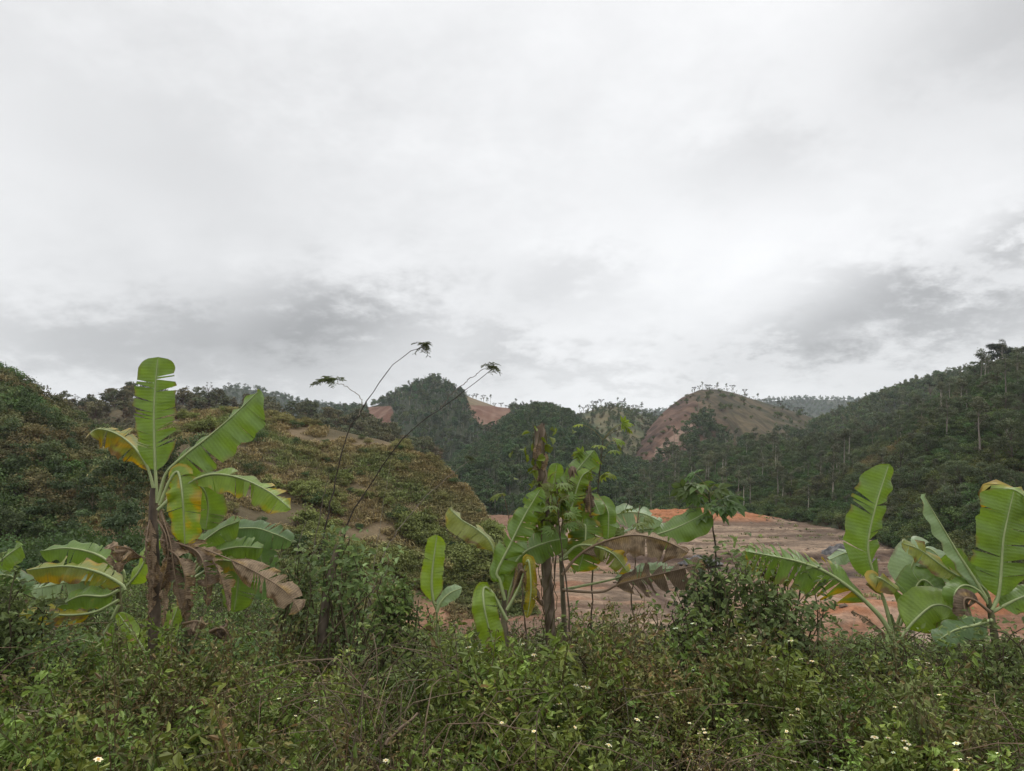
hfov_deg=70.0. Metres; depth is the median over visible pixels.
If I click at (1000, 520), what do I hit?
banana plant
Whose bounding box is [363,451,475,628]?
slender sapling
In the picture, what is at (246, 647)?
leafy shrub
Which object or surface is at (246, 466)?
green bush
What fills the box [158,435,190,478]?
bushy tree
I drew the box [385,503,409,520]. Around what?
green bush
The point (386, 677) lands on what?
tall grass
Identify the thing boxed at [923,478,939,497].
feathery tree
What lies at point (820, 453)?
slender tree
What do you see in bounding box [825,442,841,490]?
slender tree
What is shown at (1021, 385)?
broad tree
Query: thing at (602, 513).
banana plant
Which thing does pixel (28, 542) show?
green bush
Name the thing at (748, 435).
broad tree
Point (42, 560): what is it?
green bush
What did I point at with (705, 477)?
slender tree
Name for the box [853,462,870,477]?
broad tree
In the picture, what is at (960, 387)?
broad tree
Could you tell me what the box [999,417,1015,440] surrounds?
slender tree
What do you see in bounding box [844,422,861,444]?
broad tree
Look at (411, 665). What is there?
leafy shrub
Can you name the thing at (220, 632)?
dead banana leaf
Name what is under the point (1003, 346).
slender tree
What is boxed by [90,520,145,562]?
green bush
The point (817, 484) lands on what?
feathery tree
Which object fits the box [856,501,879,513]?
broad tree
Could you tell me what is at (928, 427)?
broad tree
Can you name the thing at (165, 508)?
bushy tree
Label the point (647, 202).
sky
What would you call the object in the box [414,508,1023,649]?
bare earth
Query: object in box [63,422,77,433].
bushy tree
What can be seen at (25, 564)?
green bush
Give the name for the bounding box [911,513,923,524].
broad tree
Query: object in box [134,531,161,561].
green bush
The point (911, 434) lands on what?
feathery tree
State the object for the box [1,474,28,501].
bushy tree
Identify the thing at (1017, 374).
broad tree
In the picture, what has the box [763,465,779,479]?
broad tree
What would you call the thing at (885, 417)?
broad tree
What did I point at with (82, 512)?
bushy tree
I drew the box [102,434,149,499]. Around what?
bushy tree
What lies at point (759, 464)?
feathery tree
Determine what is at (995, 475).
broad tree
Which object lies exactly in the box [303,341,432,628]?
slender sapling
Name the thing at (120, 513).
bushy tree
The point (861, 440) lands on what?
broad tree
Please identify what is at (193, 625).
dead banana leaf
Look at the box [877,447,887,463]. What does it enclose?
slender tree
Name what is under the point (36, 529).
bushy tree
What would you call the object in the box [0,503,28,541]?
bushy tree
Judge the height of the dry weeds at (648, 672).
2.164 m
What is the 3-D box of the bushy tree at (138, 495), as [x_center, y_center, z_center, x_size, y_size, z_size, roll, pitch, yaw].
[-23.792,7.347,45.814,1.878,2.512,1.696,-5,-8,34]
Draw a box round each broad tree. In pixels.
[628,485,643,495]
[684,467,697,475]
[695,461,705,474]
[723,464,733,473]
[737,463,759,482]
[743,434,756,445]
[752,447,769,460]
[756,457,769,464]
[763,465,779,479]
[771,453,785,461]
[782,436,799,454]
[798,479,811,488]
[835,441,846,452]
[841,473,859,490]
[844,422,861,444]
[845,453,859,465]
[850,429,863,446]
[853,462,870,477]
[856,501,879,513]
[874,412,893,427]
[883,441,918,468]
[889,488,907,505]
[891,473,912,487]
[896,465,933,489]
[900,503,920,519]
[911,456,926,466]
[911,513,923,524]
[914,424,936,441]
[914,433,939,460]
[932,397,939,406]
[936,412,957,425]
[936,482,973,521]
[938,378,955,387]
[941,460,969,475]
[944,443,965,460]
[945,459,976,483]
[947,383,956,395]
[948,395,972,411]
[953,379,970,393]
[958,372,976,388]
[961,501,984,521]
[962,408,977,419]
[965,411,992,433]
[966,361,983,374]
[972,465,989,484]
[973,461,1010,483]
[978,372,991,386]
[985,343,1013,359]
[991,418,1023,457]
[992,392,1018,408]
[992,409,1013,435]
[998,361,1015,370]
[1000,468,1023,489]
[1002,430,1017,439]
[1004,409,1023,429]
[1005,369,1023,401]
[1013,376,1023,395]
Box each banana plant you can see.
[0,541,35,595]
[20,539,160,670]
[86,357,305,663]
[184,516,293,662]
[445,487,567,657]
[518,450,713,640]
[745,464,971,681]
[901,479,1023,688]
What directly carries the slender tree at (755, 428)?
on the forest hill at (1019, 398)
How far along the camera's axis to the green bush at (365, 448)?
61.89 m
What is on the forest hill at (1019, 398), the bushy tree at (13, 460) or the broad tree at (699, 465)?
the broad tree at (699, 465)
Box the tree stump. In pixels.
[532,423,554,648]
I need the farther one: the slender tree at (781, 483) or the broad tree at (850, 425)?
the broad tree at (850, 425)
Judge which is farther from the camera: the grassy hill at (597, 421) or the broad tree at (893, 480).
the grassy hill at (597, 421)
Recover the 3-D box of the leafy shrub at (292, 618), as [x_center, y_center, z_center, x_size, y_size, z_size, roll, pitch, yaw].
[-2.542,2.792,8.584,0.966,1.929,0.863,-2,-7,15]
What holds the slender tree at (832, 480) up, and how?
on the forest hill at (1019, 398)
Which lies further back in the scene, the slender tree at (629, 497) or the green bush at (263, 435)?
the slender tree at (629, 497)
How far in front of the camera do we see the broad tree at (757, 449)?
177.56 m
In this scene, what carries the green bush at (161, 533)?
on the ground at (426, 744)
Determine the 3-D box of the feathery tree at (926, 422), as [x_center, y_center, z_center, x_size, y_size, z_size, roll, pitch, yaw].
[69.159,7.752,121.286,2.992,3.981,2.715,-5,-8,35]
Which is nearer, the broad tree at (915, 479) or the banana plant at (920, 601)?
the banana plant at (920, 601)
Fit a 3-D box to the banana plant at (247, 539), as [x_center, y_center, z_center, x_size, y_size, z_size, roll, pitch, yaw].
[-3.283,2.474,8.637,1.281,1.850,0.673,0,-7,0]
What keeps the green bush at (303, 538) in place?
on the scrub hill at (282, 517)
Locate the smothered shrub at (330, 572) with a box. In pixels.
[266,524,403,688]
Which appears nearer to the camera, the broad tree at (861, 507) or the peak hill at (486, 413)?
the broad tree at (861, 507)
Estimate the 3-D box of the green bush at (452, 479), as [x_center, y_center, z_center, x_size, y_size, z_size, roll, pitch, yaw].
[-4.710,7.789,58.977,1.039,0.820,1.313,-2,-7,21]
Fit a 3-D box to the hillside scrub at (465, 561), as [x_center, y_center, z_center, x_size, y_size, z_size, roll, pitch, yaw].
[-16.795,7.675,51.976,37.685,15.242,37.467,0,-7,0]
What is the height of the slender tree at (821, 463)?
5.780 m
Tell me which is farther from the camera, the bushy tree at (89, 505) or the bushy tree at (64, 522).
the bushy tree at (64, 522)
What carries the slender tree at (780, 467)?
on the forest hill at (1019, 398)
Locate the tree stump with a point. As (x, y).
(538, 451)
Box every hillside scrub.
[0,361,123,540]
[75,405,539,626]
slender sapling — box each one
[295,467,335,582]
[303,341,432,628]
[337,362,501,564]
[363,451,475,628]
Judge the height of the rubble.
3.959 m
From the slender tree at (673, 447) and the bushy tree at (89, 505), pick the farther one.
the slender tree at (673, 447)
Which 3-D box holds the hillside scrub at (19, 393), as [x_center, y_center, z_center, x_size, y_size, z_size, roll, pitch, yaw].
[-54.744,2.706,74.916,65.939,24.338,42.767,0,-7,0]
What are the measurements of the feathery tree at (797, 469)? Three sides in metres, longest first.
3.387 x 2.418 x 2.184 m
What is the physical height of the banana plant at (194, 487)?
3.542 m
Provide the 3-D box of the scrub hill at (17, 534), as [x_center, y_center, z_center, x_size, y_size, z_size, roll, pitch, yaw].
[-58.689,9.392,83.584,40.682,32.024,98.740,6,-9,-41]
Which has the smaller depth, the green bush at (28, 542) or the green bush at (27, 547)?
the green bush at (27, 547)
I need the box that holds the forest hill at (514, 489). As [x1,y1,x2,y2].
[460,416,628,514]
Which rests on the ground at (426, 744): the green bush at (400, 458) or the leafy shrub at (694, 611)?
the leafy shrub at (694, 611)
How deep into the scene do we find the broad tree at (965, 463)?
88.41 m
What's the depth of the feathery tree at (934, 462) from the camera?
98.56 m
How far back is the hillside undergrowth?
116.23 m
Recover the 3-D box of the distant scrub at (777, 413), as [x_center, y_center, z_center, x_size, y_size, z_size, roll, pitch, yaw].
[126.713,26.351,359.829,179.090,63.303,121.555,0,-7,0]
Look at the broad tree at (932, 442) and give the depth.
108.25 m
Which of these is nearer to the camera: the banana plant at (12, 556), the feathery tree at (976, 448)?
the banana plant at (12, 556)
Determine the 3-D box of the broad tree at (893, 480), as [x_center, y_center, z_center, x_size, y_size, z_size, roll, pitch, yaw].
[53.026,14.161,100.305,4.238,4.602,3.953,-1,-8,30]
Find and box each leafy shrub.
[0,551,71,695]
[0,610,127,708]
[170,623,286,694]
[260,540,334,665]
[323,611,495,711]
[353,566,461,691]
[544,616,682,692]
[640,591,734,692]
[659,545,745,681]
[679,532,783,666]
[731,562,848,685]
[739,548,811,658]
[820,622,968,700]
[905,605,1023,705]
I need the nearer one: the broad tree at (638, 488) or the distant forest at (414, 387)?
the broad tree at (638, 488)
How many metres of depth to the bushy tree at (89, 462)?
64.55 m
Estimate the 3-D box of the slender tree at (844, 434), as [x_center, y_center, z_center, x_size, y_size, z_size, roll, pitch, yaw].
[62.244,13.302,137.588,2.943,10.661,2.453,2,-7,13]
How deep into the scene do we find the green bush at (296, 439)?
61.60 m
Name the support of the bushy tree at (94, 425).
on the scrub hill at (17, 534)
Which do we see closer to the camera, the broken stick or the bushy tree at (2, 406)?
the broken stick
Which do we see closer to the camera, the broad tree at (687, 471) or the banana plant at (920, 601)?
the banana plant at (920, 601)
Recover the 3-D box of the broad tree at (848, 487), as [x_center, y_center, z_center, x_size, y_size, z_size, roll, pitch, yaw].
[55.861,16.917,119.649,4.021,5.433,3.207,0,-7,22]
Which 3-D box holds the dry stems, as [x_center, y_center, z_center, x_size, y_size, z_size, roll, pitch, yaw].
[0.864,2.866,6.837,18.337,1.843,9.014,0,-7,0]
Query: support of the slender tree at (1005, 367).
on the forest hill at (1019, 398)
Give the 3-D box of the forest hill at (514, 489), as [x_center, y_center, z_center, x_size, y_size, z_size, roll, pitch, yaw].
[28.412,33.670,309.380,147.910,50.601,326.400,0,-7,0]
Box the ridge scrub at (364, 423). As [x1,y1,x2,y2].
[56,381,457,478]
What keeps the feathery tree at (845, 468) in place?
on the forest hill at (1019, 398)
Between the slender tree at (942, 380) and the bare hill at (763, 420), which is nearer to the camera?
the slender tree at (942, 380)
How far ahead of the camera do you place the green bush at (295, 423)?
67.10 m
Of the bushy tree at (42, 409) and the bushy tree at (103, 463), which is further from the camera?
the bushy tree at (42, 409)
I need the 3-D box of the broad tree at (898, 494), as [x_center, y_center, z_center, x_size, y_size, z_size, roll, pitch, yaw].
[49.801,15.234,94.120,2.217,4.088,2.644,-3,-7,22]
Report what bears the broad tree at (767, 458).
on the forest hill at (1019, 398)
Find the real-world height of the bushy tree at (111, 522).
3.986 m
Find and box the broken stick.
[385,712,418,745]
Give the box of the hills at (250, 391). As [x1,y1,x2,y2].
[177,388,341,415]
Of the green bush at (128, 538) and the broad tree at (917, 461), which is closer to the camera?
the green bush at (128, 538)
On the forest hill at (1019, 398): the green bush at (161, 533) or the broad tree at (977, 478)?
the broad tree at (977, 478)
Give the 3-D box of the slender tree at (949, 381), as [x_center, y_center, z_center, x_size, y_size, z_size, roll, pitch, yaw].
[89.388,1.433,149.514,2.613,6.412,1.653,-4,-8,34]
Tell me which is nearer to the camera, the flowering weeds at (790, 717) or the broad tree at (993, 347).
the flowering weeds at (790, 717)
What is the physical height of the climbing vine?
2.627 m
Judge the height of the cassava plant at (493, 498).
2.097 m
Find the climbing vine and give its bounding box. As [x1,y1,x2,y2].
[508,426,576,644]
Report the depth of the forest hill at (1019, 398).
112.56 m
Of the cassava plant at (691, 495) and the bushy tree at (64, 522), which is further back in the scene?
the bushy tree at (64, 522)
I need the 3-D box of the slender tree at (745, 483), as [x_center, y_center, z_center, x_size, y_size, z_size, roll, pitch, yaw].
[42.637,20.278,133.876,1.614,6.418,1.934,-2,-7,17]
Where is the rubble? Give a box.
[434,510,894,634]
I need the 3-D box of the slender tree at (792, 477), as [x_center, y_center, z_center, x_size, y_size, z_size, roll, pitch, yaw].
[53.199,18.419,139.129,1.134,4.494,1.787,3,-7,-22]
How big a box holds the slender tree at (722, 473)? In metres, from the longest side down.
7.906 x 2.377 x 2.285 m
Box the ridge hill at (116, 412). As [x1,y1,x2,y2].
[81,405,350,430]
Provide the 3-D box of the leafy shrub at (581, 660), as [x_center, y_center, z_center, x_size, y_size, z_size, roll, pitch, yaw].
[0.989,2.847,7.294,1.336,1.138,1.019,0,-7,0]
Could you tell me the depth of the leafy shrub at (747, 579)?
8.03 m
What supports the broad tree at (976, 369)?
on the forest hill at (1019, 398)
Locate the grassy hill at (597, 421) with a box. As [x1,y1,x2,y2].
[581,407,652,456]
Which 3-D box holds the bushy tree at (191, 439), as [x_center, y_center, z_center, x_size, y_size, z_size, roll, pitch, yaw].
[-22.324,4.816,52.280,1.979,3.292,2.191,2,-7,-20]
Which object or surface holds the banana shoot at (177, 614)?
on the ground at (426, 744)
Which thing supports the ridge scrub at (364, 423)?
on the ridge hill at (116, 412)
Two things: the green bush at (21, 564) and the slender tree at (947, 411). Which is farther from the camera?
the slender tree at (947, 411)
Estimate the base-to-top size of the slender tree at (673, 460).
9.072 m
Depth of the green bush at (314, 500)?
51.09 m
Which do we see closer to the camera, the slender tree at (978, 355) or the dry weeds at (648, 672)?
the dry weeds at (648, 672)
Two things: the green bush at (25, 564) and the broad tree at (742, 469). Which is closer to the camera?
the green bush at (25, 564)
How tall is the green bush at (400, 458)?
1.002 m
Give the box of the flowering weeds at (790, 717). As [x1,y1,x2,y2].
[0,601,1023,770]
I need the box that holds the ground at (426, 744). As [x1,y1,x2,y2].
[53,612,795,770]
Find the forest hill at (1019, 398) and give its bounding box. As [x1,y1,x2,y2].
[668,394,1023,581]
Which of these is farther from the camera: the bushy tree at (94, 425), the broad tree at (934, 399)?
the broad tree at (934, 399)
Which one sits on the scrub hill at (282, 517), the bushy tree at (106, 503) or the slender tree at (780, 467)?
the bushy tree at (106, 503)
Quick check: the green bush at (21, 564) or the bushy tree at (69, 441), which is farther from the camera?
the bushy tree at (69, 441)
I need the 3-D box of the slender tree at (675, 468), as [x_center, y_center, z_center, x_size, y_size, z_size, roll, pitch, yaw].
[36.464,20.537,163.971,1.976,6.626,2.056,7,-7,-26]
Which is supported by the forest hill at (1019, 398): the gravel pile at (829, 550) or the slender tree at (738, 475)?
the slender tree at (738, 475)
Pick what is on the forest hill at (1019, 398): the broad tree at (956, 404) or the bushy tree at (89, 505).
the broad tree at (956, 404)
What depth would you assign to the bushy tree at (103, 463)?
50.96 m
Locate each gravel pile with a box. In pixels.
[677,555,722,564]
[821,543,878,560]
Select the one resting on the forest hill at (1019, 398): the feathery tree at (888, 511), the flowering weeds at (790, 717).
the feathery tree at (888, 511)
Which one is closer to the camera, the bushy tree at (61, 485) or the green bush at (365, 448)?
the bushy tree at (61, 485)
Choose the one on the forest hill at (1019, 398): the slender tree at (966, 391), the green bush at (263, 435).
the slender tree at (966, 391)
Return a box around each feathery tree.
[757,458,766,467]
[758,435,768,443]
[794,467,802,473]
[810,473,826,490]
[835,463,849,475]
[884,505,898,521]
[907,430,916,439]
[919,421,931,435]
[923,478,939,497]
[930,457,942,468]
[950,392,960,403]
[971,438,983,451]
[982,370,1003,388]
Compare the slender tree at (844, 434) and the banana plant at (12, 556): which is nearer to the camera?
the banana plant at (12, 556)
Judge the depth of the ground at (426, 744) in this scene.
5.74 m
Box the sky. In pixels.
[0,0,1023,413]
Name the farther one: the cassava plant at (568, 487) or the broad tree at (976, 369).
the broad tree at (976, 369)
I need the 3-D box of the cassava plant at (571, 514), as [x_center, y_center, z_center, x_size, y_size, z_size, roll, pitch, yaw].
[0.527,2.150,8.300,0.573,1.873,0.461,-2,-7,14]
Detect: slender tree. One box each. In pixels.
[625,493,632,504]
[667,450,682,476]
[668,441,676,458]
[670,462,677,480]
[688,461,694,471]
[701,459,709,479]
[701,471,709,492]
[703,450,714,475]
[717,468,726,482]
[719,452,726,467]
[725,451,729,468]
[733,470,741,494]
[740,479,748,505]
[746,477,755,502]
[751,427,758,443]
[757,437,765,456]
[758,453,767,474]
[767,430,778,452]
[768,442,780,462]
[772,459,786,493]
[780,479,786,496]
[787,470,794,483]
[805,483,812,509]
[816,450,824,470]
[816,457,824,472]
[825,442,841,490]
[827,468,837,493]
[835,428,849,467]
[846,429,853,457]
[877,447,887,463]
[912,394,920,407]
[924,382,935,398]
[935,373,947,400]
[936,381,946,405]
[936,394,958,433]
[937,471,951,503]
[943,378,955,397]
[954,377,967,404]
[961,389,971,409]
[968,396,989,462]
[974,347,988,374]
[977,350,991,379]
[985,363,991,377]
[995,339,1007,354]
[997,354,1013,398]
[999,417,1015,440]
[1008,347,1023,382]
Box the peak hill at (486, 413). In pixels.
[324,382,511,463]
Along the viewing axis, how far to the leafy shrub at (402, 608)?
7.69 m
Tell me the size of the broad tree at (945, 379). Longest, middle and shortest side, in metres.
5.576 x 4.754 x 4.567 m
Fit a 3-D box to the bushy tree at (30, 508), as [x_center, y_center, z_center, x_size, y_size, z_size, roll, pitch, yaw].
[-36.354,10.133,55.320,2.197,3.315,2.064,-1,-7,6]
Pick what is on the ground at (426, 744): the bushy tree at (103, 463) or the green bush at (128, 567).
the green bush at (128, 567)
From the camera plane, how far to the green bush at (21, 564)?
24.51 m
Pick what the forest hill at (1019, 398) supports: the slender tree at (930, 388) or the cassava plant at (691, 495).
the slender tree at (930, 388)
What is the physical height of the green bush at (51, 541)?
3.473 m
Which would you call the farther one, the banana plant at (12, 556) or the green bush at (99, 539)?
the green bush at (99, 539)
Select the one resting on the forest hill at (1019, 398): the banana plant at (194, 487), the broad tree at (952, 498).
the broad tree at (952, 498)
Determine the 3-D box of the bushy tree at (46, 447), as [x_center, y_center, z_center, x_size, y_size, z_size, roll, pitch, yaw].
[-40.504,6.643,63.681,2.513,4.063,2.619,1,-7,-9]
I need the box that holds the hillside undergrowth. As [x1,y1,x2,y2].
[615,360,1023,584]
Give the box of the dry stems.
[0,616,1023,770]
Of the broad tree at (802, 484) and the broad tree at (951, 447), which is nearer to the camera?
the broad tree at (951, 447)
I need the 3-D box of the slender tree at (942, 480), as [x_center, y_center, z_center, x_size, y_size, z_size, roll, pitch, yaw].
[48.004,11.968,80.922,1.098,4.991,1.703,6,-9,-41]
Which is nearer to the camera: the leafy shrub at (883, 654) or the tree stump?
the leafy shrub at (883, 654)
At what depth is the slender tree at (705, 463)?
158.83 m
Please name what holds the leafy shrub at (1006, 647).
on the ground at (426, 744)
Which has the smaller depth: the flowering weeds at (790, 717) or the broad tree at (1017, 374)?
the flowering weeds at (790, 717)
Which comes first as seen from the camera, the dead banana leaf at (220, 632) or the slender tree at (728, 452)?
the dead banana leaf at (220, 632)
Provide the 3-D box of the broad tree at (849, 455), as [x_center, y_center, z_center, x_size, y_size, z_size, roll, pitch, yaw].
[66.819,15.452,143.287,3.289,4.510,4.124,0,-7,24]
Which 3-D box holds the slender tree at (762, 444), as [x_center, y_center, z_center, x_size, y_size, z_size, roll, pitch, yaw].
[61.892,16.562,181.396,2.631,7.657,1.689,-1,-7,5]
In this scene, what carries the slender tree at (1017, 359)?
on the forest hill at (1019, 398)
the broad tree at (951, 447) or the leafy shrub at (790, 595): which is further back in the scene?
the broad tree at (951, 447)
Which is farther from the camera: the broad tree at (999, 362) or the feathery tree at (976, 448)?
the broad tree at (999, 362)
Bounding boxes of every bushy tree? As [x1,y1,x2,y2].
[0,398,7,414]
[0,416,23,439]
[0,442,33,476]
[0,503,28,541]
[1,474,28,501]
[18,497,48,528]
[20,522,46,546]
[30,401,55,426]
[32,439,61,467]
[46,471,75,504]
[47,517,76,546]
[52,457,71,479]
[54,509,102,542]
[62,438,79,454]
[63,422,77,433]
[66,432,79,443]
[71,474,113,518]
[73,468,101,502]
[80,459,92,472]
[87,449,117,480]
[88,423,96,430]
[96,491,121,528]
[100,500,146,549]
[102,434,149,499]
[109,497,146,539]
[119,483,148,509]
[127,433,171,474]
[157,503,201,522]
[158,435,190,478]
[186,431,211,466]
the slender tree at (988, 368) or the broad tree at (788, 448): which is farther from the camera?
the broad tree at (788, 448)
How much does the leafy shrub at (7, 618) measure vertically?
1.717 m
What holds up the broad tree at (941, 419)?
on the forest hill at (1019, 398)
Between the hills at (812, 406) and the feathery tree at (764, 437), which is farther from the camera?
the hills at (812, 406)
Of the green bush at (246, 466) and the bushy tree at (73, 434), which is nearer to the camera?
the green bush at (246, 466)
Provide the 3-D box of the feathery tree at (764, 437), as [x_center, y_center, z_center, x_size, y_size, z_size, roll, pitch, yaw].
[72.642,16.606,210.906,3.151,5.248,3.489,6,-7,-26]
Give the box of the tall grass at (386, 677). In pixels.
[261,626,648,741]
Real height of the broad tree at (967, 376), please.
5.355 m
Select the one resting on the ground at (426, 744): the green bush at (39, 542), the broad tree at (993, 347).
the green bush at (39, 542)
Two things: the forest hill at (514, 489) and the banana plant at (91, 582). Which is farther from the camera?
the forest hill at (514, 489)
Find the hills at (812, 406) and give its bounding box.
[641,399,855,417]
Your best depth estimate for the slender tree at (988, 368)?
141.84 m
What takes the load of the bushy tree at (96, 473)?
on the scrub hill at (282, 517)
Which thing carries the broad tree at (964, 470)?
on the forest hill at (1019, 398)
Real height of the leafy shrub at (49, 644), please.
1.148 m
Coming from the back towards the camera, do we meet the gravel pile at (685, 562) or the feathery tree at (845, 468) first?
the feathery tree at (845, 468)
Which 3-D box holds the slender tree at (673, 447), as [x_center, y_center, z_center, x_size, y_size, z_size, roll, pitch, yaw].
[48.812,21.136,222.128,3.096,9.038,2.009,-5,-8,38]
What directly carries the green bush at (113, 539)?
on the ground at (426, 744)
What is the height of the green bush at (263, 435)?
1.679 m
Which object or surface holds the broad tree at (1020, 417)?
on the forest hill at (1019, 398)
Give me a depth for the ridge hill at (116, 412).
166.09 m
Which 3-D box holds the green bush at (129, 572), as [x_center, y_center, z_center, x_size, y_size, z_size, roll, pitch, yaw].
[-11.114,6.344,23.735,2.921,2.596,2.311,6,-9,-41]
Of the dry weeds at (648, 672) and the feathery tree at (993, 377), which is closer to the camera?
the dry weeds at (648, 672)
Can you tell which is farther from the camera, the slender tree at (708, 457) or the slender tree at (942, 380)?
the slender tree at (942, 380)
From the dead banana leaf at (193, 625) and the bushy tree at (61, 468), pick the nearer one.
the dead banana leaf at (193, 625)
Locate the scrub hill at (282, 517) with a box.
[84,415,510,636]
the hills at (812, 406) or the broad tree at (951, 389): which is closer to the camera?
the broad tree at (951, 389)
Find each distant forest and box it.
[177,360,1003,514]
[316,373,635,461]
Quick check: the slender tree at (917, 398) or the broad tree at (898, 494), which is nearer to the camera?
the broad tree at (898, 494)
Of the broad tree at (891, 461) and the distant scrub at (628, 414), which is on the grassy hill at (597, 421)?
the distant scrub at (628, 414)
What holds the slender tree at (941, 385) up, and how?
on the forest hill at (1019, 398)
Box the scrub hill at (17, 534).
[1,456,48,544]
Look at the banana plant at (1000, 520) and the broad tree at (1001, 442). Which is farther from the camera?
the broad tree at (1001, 442)
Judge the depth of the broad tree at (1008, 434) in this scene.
89.86 m
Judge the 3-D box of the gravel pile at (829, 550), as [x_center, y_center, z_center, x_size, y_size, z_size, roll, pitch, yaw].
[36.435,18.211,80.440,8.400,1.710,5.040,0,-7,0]
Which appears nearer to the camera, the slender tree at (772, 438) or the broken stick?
the broken stick
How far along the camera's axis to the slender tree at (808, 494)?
120.24 m
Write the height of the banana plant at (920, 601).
2.528 m
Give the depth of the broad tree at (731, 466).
172.13 m
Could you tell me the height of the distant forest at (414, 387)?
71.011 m
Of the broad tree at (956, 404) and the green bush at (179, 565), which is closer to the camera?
the green bush at (179, 565)
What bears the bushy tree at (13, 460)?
on the scrub hill at (17, 534)
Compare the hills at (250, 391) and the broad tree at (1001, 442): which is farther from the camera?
the hills at (250, 391)
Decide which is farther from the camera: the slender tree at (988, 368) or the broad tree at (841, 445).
the broad tree at (841, 445)
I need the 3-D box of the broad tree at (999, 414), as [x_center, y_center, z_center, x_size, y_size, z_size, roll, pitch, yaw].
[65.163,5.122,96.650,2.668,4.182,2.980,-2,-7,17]
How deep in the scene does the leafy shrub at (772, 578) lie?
8.19 m
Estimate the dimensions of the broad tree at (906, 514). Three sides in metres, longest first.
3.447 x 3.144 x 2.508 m
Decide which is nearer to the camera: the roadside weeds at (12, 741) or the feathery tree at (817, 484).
the roadside weeds at (12, 741)
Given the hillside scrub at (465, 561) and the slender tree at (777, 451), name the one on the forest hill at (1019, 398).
the slender tree at (777, 451)
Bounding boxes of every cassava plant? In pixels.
[489,493,532,648]
[534,471,574,644]
[538,492,584,647]
[571,416,633,652]
[615,505,654,652]
[670,469,747,599]
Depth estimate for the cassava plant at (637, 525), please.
9.01 m
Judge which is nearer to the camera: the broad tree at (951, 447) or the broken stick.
the broken stick
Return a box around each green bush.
[0,529,32,552]
[0,545,30,573]
[0,545,39,573]
[2,533,48,552]
[2,545,33,566]
[9,539,40,567]
[24,520,108,583]
[25,523,86,559]
[25,532,73,553]
[86,531,110,546]
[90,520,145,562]
[100,531,143,549]
[112,560,135,592]
[122,549,203,584]
[129,549,216,590]
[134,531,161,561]
[137,520,207,553]
[241,460,266,476]
[249,429,267,443]
[286,531,311,554]
[289,420,304,428]
[292,436,300,444]
[304,490,328,505]
[359,447,368,452]
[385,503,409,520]
[396,455,409,462]
[449,477,461,482]
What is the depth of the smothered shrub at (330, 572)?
8.12 m
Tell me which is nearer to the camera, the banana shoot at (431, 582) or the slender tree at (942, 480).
the banana shoot at (431, 582)
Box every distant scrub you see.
[578,402,657,454]
[636,388,807,459]
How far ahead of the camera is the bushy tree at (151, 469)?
50.62 m
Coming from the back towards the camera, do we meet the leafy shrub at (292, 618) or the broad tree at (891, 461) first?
the broad tree at (891, 461)
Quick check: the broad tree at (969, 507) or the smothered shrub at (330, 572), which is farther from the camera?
the broad tree at (969, 507)
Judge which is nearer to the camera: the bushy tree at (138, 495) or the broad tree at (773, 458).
the bushy tree at (138, 495)
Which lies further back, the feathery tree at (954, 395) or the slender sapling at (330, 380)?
the feathery tree at (954, 395)
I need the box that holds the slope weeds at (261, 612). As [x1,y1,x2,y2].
[0,563,1023,676]
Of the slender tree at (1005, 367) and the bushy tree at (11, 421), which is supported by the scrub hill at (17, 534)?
the bushy tree at (11, 421)
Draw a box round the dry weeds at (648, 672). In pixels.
[0,590,1023,770]
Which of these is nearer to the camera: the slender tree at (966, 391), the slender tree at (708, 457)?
the slender tree at (966, 391)
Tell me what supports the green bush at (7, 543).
on the ground at (426, 744)
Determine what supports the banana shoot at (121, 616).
on the ground at (426, 744)
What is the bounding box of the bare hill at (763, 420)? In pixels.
[635,389,811,462]
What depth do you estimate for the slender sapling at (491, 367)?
10.62 m
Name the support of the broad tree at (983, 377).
on the forest hill at (1019, 398)
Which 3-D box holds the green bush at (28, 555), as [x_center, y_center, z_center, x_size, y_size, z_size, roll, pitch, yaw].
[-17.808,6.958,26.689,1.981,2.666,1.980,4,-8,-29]
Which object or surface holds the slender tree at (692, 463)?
on the forest hill at (1019, 398)
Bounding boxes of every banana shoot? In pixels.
[116,612,149,662]
[158,607,181,656]
[420,535,461,657]
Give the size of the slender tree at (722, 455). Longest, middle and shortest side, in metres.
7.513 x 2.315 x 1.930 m
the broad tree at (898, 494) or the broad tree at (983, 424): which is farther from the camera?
the broad tree at (983, 424)
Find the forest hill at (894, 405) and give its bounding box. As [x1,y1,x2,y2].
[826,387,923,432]
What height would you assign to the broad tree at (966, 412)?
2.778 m
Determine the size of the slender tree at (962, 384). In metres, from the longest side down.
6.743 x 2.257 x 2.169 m
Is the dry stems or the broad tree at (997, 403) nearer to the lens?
the dry stems
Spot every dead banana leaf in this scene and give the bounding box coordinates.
[181,617,207,635]
[209,622,231,641]
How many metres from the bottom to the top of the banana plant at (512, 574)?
2.274 m
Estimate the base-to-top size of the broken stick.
0.220 m
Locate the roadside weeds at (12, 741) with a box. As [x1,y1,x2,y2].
[0,606,1023,770]

